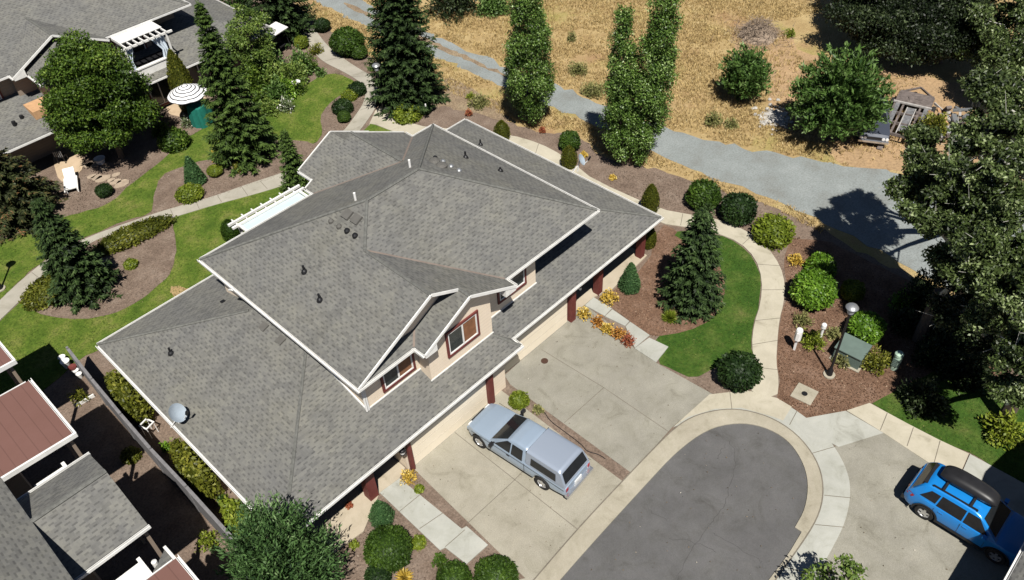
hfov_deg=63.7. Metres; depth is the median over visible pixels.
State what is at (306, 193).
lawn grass
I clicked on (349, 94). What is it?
shrub
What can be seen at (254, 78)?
shrub
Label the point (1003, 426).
shrub
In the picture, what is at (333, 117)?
lawn edge bed
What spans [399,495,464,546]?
walkway joints
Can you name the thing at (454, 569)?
shrub
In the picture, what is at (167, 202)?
lawn edge bed
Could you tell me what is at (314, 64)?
shrub
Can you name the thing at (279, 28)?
swing seat
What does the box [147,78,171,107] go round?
window
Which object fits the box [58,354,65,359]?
flower pot
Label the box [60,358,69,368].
flower pot
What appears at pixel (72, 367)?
flower pot
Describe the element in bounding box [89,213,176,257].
shrub
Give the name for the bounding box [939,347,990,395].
shrub
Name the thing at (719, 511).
street crack
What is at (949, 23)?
oak tree
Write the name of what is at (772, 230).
shrub
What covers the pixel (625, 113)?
poplar tree
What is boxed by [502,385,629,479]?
mulch strip
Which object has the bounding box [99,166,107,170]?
stepping stone
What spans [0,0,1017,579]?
garden bed
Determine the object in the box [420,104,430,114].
shrub
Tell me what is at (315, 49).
shrub
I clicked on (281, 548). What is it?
cedar tree
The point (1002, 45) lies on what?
oak tree
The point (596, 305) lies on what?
walkway slab
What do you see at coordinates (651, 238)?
columnar shrub
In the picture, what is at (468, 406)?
garage door
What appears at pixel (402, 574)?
spiky plant
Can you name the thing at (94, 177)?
stepping stone
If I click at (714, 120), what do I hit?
shrub
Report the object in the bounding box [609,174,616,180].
shrub
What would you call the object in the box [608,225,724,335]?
front bed
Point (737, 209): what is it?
shrub
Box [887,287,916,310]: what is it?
shrub
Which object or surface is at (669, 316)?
spiky plant
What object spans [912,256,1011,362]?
oak tree
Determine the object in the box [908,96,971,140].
scrap pile
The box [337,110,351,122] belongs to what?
shrub
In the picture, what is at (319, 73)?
shrub
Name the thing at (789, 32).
shrub
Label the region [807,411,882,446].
pavement
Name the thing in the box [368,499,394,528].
cone shrub
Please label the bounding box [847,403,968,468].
walkway
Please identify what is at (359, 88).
shrub
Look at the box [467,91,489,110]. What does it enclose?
shrub
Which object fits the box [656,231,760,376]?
lawn
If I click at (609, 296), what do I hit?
shrub
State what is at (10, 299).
path
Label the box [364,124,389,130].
lawn
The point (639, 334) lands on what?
walkway slab
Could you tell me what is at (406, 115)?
shrub
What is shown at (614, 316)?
walkway slab
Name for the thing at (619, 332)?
shrub
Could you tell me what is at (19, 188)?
conifer tree
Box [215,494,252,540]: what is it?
hedge
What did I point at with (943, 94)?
bare dirt
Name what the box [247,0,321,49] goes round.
spruce tree
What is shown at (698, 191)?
shrub
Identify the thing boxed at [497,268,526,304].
window
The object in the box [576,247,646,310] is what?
wall
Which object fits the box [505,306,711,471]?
driveway
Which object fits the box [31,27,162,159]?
broadleaf tree
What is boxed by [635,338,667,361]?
walkway slab
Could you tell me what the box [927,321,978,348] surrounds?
shrub
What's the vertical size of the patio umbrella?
2.850 m
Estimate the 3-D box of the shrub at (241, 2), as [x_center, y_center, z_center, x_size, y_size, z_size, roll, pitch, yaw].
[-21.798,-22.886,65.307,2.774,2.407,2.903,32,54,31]
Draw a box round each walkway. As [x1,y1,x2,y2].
[380,478,487,563]
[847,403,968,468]
[963,454,1023,516]
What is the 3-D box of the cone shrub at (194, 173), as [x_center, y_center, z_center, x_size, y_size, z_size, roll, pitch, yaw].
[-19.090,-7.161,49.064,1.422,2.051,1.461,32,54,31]
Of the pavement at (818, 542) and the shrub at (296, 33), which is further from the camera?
the shrub at (296, 33)
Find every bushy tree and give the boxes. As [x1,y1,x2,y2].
[717,41,775,104]
[785,41,895,141]
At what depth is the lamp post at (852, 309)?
35.30 m
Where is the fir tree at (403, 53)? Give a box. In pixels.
[363,0,450,120]
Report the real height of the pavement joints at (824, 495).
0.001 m
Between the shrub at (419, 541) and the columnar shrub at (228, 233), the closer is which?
the shrub at (419, 541)
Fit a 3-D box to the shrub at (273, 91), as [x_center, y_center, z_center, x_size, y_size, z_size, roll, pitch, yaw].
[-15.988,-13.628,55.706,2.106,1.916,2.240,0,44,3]
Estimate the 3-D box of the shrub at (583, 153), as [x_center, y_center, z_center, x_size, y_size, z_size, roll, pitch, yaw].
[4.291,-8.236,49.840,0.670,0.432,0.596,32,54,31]
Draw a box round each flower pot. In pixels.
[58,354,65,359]
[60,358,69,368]
[68,363,76,373]
[75,371,82,378]
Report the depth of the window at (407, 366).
32.86 m
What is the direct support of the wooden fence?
on the garden bed at (142, 154)
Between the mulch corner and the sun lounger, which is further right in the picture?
the mulch corner
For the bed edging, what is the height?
0.200 m
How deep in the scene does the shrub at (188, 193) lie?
48.08 m
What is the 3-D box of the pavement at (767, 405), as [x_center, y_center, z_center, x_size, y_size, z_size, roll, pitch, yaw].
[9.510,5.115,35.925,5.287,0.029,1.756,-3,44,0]
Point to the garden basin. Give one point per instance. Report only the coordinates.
(99, 159)
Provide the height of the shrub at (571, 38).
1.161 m
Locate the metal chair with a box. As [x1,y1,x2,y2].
[52,151,68,163]
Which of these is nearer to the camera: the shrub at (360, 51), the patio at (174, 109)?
the patio at (174, 109)
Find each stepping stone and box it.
[83,162,92,167]
[87,161,97,167]
[91,174,101,180]
[95,174,110,182]
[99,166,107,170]
[109,178,120,184]
[112,172,120,177]
[114,179,128,188]
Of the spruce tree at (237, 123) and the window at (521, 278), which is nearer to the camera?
the window at (521, 278)
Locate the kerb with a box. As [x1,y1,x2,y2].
[535,410,821,579]
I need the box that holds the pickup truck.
[467,403,592,498]
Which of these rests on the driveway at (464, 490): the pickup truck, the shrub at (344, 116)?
the pickup truck
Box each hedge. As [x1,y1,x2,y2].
[103,369,154,427]
[168,437,224,501]
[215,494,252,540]
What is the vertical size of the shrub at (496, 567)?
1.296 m
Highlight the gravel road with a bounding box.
[316,0,1023,317]
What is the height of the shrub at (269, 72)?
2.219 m
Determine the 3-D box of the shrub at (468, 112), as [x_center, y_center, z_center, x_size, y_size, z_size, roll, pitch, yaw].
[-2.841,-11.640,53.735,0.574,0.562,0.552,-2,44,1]
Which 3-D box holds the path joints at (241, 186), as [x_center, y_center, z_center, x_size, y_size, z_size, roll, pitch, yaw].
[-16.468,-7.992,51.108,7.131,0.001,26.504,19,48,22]
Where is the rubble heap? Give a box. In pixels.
[751,98,795,134]
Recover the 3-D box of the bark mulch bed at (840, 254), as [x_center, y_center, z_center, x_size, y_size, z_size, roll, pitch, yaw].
[17.714,2.018,38.680,9.933,0.010,12.199,10,45,13]
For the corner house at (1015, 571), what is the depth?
27.34 m
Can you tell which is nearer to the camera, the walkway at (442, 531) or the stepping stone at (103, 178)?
the walkway at (442, 531)
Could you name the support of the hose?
on the mulch strip at (616, 469)
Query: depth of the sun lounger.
49.93 m
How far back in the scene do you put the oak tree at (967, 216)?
31.85 m
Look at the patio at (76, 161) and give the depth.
51.86 m
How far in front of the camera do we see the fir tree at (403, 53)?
52.26 m
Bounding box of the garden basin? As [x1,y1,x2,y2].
[93,155,104,164]
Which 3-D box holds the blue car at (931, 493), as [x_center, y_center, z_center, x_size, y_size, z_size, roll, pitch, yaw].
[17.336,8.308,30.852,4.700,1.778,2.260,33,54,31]
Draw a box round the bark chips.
[614,227,991,416]
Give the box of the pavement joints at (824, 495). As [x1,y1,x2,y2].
[729,391,850,574]
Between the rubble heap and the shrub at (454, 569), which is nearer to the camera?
the shrub at (454, 569)
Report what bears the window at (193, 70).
in the neighbour house at (30, 30)
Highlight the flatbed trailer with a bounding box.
[877,87,935,149]
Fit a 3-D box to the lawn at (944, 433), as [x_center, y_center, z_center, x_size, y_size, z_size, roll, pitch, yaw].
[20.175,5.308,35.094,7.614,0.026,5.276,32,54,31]
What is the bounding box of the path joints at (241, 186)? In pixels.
[31,57,373,277]
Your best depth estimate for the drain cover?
38.29 m
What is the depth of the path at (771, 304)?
42.21 m
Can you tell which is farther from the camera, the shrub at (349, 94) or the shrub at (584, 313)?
the shrub at (349, 94)
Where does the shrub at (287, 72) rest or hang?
on the garden bed at (142, 154)
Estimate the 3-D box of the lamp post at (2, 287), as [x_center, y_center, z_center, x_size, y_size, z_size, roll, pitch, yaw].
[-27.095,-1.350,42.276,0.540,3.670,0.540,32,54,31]
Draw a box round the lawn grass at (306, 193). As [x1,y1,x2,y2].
[0,75,1023,480]
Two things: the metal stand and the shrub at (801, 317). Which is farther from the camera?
the shrub at (801, 317)
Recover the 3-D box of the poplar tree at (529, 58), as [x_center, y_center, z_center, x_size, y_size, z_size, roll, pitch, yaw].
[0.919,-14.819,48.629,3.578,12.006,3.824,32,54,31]
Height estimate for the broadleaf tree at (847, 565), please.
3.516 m
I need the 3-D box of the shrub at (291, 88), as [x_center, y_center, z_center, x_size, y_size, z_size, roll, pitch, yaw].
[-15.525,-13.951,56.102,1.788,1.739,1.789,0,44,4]
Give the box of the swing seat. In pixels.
[268,22,292,49]
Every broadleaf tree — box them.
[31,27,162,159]
[222,3,276,74]
[800,553,867,579]
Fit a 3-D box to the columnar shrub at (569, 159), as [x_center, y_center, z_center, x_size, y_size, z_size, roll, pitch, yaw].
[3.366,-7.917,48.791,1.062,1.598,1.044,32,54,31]
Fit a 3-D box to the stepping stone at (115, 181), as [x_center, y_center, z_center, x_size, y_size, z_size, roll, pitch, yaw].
[-24.144,-6.576,50.129,0.537,0.050,0.740,32,54,31]
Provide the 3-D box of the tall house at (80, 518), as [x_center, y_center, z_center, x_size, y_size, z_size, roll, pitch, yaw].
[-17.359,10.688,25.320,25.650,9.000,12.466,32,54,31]
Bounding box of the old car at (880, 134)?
[856,97,889,144]
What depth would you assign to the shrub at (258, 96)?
55.21 m
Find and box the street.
[561,424,807,579]
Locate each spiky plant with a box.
[394,567,412,579]
[661,310,677,323]
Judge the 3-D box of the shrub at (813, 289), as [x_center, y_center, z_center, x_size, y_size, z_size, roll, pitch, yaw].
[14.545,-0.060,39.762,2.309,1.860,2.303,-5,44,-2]
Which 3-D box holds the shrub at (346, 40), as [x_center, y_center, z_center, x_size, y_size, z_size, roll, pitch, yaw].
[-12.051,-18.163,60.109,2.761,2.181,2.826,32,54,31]
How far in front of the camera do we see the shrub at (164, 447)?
35.36 m
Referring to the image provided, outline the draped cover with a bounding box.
[186,98,212,128]
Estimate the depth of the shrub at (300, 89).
56.55 m
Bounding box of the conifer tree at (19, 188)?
[0,147,68,243]
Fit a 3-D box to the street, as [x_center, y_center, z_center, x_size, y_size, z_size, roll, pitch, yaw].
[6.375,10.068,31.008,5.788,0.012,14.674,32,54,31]
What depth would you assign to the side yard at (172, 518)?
34.21 m
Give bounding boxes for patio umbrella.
[167,84,207,104]
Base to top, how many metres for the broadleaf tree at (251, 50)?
5.782 m
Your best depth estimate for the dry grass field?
57.28 m
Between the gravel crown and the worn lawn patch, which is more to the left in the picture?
the worn lawn patch
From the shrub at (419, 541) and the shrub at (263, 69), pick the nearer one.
the shrub at (419, 541)
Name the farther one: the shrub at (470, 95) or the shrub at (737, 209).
the shrub at (470, 95)
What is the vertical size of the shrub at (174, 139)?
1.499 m
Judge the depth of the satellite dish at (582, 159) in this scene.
43.95 m
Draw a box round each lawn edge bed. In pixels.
[152,140,316,212]
[320,94,364,131]
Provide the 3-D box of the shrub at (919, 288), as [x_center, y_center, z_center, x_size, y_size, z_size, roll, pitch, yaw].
[19.805,0.070,39.173,2.360,2.026,2.378,32,54,31]
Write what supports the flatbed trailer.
on the bare dirt
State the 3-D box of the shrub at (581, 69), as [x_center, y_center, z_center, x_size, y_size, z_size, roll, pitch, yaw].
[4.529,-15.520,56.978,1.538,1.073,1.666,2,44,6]
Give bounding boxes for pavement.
[674,407,849,579]
[676,390,790,424]
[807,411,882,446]
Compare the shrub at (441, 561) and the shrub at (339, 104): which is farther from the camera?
the shrub at (339, 104)
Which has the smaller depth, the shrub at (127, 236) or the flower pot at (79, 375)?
the flower pot at (79, 375)
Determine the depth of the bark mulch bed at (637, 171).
47.77 m
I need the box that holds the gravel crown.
[343,2,506,77]
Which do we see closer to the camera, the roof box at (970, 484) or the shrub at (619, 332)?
the roof box at (970, 484)
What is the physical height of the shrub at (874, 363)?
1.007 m
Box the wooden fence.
[65,346,235,547]
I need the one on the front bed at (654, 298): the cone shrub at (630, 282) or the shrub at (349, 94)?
the cone shrub at (630, 282)
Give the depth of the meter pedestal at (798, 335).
37.36 m
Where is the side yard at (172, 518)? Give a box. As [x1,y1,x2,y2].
[21,373,240,579]
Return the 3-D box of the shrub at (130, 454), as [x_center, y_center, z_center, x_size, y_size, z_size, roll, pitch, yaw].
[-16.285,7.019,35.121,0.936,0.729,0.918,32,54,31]
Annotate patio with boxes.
[53,146,83,181]
[166,97,209,117]
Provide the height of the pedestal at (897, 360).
1.080 m
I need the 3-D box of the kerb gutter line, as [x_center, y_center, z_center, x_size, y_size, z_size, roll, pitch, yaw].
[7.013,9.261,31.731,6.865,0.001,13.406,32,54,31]
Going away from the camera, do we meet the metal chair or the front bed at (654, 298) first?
the front bed at (654, 298)
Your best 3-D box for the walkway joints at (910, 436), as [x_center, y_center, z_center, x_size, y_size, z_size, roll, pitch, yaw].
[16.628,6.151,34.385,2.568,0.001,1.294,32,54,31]
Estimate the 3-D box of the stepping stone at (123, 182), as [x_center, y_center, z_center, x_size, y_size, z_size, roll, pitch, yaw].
[-23.636,-6.445,49.962,0.780,0.050,0.910,3,44,7]
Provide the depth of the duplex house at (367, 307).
34.33 m
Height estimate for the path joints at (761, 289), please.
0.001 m
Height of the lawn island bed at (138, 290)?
0.025 m
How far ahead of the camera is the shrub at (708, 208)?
44.76 m
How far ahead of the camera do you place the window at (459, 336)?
33.78 m
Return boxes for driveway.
[415,390,621,579]
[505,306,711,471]
[815,433,1010,579]
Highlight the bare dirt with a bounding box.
[732,22,1023,170]
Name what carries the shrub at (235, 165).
on the lawn edge bed at (167, 202)
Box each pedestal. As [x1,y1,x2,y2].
[793,327,802,349]
[889,350,903,370]
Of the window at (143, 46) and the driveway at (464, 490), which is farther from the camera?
the window at (143, 46)
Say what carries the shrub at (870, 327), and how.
on the bark mulch bed at (840, 254)
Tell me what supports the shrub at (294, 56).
on the garden bed at (142, 154)
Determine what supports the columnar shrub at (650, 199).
on the garden bed at (142, 154)
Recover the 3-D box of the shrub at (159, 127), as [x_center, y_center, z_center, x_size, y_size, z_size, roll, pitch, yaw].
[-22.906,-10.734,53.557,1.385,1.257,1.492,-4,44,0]
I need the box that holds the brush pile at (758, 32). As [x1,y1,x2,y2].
[712,15,794,55]
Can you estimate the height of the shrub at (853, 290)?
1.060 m
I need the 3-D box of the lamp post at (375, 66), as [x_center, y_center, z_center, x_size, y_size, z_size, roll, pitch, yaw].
[-8.568,-13.069,53.405,0.540,3.570,0.540,32,54,31]
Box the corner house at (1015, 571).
[1003,543,1023,579]
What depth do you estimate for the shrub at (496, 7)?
63.79 m
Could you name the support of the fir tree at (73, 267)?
on the lawn island bed at (138, 290)
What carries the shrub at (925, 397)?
on the garden bed at (142, 154)
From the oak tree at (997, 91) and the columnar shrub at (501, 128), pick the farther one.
the columnar shrub at (501, 128)
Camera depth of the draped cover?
53.59 m
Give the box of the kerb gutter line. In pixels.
[533,409,823,579]
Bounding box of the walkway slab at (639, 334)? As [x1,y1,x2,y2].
[626,322,649,347]
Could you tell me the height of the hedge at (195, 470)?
2.926 m
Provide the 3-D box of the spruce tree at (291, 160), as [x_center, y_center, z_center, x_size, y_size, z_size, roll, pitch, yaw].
[-12.795,-7.554,47.704,2.368,4.302,2.465,32,54,31]
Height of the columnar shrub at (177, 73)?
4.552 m
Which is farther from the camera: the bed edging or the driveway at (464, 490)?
the bed edging
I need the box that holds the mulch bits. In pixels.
[40,96,765,579]
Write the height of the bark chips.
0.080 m
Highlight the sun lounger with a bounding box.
[62,166,78,193]
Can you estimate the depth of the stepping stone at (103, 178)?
50.40 m
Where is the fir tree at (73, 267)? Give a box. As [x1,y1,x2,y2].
[29,195,122,314]
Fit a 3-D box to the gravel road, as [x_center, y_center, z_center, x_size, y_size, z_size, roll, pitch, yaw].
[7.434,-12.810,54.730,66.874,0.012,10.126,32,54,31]
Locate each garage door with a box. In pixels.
[410,380,487,464]
[504,298,566,372]
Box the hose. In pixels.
[541,410,605,458]
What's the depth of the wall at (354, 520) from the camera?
32.94 m
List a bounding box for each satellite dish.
[168,403,187,427]
[572,154,590,172]
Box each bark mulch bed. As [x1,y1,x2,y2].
[584,163,764,234]
[777,238,1000,417]
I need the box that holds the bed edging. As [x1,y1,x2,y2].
[73,394,94,407]
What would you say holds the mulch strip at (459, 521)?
on the garden bed at (142, 154)
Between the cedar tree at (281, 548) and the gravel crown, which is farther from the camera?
the gravel crown
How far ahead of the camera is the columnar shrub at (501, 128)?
50.85 m
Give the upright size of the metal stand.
0.720 m
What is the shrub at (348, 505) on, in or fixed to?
on the garden bed at (142, 154)
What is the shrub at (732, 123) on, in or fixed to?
on the dry grass field
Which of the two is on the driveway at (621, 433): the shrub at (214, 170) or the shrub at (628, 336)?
the shrub at (628, 336)
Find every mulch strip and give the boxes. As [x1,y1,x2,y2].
[423,493,466,527]
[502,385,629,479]
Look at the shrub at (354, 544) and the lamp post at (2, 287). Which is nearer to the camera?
the shrub at (354, 544)
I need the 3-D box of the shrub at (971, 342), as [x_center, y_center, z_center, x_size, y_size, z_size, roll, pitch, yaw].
[21.008,2.107,36.557,2.898,2.646,2.916,32,54,31]
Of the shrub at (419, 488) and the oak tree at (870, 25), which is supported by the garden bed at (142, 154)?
the shrub at (419, 488)
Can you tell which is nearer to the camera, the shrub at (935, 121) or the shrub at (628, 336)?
the shrub at (628, 336)
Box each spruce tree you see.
[194,0,280,179]
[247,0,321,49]
[277,128,308,193]
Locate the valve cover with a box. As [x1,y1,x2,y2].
[790,383,818,405]
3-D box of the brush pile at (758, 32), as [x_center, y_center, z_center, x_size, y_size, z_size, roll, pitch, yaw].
[17.753,-19.051,59.519,6.219,2.213,6.353,32,54,31]
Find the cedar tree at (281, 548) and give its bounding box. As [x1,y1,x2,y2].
[209,490,349,579]
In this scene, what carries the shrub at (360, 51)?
on the garden bed at (142, 154)
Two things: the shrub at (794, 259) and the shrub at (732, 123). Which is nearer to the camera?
the shrub at (794, 259)
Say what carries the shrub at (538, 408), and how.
on the mulch strip at (616, 469)
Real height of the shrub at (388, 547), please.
1.382 m
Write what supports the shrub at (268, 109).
on the garden bed at (142, 154)
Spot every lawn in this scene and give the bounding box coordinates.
[0,74,352,298]
[0,180,308,394]
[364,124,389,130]
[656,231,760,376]
[872,360,1023,482]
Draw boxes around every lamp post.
[0,284,5,291]
[372,63,387,113]
[823,302,858,379]
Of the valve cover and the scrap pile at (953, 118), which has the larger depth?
the scrap pile at (953, 118)
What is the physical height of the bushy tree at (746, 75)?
4.186 m
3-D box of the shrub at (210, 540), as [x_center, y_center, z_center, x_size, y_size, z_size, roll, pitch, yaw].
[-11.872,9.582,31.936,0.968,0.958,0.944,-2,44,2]
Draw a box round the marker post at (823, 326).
[819,323,826,337]
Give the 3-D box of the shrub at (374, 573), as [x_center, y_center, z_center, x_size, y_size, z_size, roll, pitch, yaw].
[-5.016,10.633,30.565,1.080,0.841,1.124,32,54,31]
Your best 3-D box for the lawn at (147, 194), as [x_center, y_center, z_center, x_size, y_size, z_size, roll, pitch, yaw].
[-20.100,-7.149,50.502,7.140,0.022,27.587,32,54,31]
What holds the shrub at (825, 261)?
on the bark mulch bed at (840, 254)
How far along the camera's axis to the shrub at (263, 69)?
57.69 m
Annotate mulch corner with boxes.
[694,367,750,393]
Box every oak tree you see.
[815,0,937,64]
[880,120,1023,306]
[883,0,1005,67]
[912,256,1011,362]
[942,64,1023,197]
[953,0,1023,82]
[960,226,1023,419]
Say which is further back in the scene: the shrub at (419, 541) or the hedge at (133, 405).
the hedge at (133, 405)
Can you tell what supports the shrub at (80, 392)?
on the side yard at (172, 518)
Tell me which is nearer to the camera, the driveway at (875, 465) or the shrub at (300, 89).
the driveway at (875, 465)
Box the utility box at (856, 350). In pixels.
[829,332,871,372]
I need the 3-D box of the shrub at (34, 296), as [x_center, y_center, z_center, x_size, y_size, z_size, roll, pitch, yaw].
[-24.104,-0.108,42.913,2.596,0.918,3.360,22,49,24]
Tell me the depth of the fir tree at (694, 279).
38.62 m
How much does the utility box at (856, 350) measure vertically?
0.860 m
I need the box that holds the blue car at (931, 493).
[900,462,1023,565]
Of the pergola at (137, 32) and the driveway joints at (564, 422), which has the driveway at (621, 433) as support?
the driveway joints at (564, 422)
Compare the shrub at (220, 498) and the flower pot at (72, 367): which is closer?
the shrub at (220, 498)
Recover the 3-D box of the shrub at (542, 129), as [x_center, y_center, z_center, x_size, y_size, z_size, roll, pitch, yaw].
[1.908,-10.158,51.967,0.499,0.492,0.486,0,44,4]
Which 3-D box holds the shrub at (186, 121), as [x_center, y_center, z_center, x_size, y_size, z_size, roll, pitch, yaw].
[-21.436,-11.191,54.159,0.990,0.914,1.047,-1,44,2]
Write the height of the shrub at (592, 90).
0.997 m
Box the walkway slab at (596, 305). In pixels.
[585,297,611,316]
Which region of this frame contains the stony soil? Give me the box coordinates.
[431,78,509,121]
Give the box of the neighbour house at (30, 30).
[0,0,273,164]
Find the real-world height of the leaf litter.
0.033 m
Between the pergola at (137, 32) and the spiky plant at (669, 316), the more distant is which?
the pergola at (137, 32)
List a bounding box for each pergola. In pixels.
[109,21,171,69]
[227,184,307,233]
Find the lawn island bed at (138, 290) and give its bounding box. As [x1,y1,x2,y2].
[35,222,176,318]
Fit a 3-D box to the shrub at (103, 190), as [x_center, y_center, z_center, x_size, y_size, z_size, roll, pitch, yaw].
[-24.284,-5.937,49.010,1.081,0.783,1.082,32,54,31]
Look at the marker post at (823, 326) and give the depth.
37.76 m
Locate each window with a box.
[112,36,147,56]
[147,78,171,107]
[187,61,209,84]
[380,353,416,392]
[444,310,480,358]
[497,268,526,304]
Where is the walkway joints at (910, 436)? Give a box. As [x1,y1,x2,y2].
[880,414,939,461]
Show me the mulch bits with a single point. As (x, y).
(276, 172)
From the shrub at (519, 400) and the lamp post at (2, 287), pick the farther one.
the lamp post at (2, 287)
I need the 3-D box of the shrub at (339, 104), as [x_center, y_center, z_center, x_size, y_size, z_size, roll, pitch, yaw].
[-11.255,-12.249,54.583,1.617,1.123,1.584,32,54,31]
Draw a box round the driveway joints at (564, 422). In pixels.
[455,350,668,528]
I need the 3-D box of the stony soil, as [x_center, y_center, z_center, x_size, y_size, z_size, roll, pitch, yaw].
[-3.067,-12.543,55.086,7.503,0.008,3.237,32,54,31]
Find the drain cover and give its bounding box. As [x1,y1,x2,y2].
[541,358,547,363]
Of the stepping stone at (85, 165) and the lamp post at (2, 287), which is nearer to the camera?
the lamp post at (2, 287)
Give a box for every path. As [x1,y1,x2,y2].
[0,28,376,319]
[369,107,784,396]
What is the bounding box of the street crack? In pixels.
[678,441,735,577]
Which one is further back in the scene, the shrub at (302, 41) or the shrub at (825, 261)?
the shrub at (302, 41)
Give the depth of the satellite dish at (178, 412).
32.64 m
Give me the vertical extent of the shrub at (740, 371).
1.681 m
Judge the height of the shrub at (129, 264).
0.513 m
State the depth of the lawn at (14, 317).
41.63 m
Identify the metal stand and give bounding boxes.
[138,418,158,438]
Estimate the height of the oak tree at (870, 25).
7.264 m
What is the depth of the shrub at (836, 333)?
38.42 m
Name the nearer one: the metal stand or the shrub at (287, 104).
the metal stand
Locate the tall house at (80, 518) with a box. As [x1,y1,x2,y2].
[0,342,198,579]
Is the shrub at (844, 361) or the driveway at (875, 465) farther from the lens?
the shrub at (844, 361)
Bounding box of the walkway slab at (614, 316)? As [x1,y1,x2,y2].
[605,309,628,325]
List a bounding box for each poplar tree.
[501,0,557,126]
[596,0,684,166]
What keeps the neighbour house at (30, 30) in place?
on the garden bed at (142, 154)
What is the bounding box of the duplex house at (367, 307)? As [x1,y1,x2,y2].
[95,118,663,528]
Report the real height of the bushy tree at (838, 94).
6.314 m
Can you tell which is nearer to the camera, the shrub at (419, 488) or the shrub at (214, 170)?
the shrub at (419, 488)
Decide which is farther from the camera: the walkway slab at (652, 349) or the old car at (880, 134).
the old car at (880, 134)
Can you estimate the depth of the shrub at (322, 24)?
62.87 m
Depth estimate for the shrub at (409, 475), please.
33.78 m
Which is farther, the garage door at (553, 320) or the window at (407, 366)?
the garage door at (553, 320)
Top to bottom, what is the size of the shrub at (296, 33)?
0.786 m
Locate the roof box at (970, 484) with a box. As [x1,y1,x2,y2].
[940,465,1000,506]
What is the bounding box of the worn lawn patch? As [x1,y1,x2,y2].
[170,286,186,296]
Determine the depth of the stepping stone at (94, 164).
51.52 m
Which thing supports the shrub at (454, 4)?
on the dry grass field
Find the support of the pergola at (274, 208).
on the garden bed at (142, 154)
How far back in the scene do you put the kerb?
33.27 m
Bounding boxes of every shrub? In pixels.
[18,274,65,312]
[66,386,89,406]
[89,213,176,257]
[94,183,112,197]
[119,445,141,464]
[122,257,138,270]
[151,120,169,137]
[156,126,190,153]
[158,440,169,452]
[166,49,193,112]
[174,182,203,204]
[180,113,191,128]
[183,156,206,185]
[193,529,219,551]
[206,163,222,177]
[216,494,226,505]
[219,0,259,12]
[220,218,239,241]
[233,61,267,96]
[233,160,241,173]
[250,85,270,110]
[252,43,285,78]
[260,97,281,117]
[262,73,292,105]
[263,58,281,85]
[274,59,309,88]
[277,74,297,99]
[277,95,294,112]
[285,44,313,75]
[289,28,300,36]
[292,80,307,95]
[294,35,308,48]
[299,48,317,73]
[308,42,323,55]
[313,17,330,32]
[314,66,326,77]
[328,25,364,56]
[331,97,353,114]
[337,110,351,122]
[340,88,357,100]
[345,501,353,509]
[346,81,366,96]
[348,538,359,550]
[350,44,367,58]
[363,523,413,573]
[363,565,391,579]
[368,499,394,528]
[392,101,422,125]
[399,469,416,485]
[409,534,426,551]
[414,484,424,493]
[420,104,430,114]
[425,0,481,25]
[431,552,448,572]
[436,559,472,579]
[465,91,474,100]
[465,108,472,115]
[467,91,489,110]
[472,554,518,579]
[475,0,509,18]
[493,119,510,139]
[508,390,529,410]
[532,404,544,414]
[539,126,545,132]
[558,130,581,149]
[560,145,577,169]
[566,28,576,42]
[567,61,587,76]
[576,306,591,320]
[580,80,604,98]
[580,150,588,158]
[590,314,604,327]
[600,287,618,307]
[600,322,613,334]
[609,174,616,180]
[610,326,625,340]
[618,262,640,294]
[621,330,636,347]
[641,184,659,212]
[645,228,656,249]
[685,178,721,209]
[696,197,714,217]
[705,107,723,127]
[715,349,764,393]
[718,191,758,225]
[723,117,738,129]
[751,210,796,252]
[783,28,795,37]
[787,253,805,265]
[788,267,838,310]
[793,309,814,328]
[800,328,827,351]
[802,251,837,277]
[824,326,840,341]
[831,353,850,369]
[839,278,866,301]
[847,310,887,345]
[860,343,892,376]
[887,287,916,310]
[895,375,950,420]
[896,267,952,317]
[917,111,948,141]
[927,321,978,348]
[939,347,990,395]
[952,326,997,374]
[977,407,1023,450]
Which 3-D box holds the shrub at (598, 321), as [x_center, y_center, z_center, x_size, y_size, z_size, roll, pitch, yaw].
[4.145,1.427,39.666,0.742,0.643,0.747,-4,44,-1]
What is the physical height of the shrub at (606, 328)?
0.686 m
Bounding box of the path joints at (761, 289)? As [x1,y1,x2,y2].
[536,144,784,369]
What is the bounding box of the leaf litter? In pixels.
[424,341,947,574]
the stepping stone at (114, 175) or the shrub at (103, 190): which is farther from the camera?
the stepping stone at (114, 175)
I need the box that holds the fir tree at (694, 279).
[657,207,728,324]
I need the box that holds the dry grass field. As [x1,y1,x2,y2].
[293,0,1023,293]
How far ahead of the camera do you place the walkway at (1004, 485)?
32.70 m
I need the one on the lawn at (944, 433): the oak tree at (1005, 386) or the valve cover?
the oak tree at (1005, 386)
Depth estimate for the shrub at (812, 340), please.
38.02 m
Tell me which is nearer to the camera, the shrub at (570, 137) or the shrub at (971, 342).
the shrub at (971, 342)

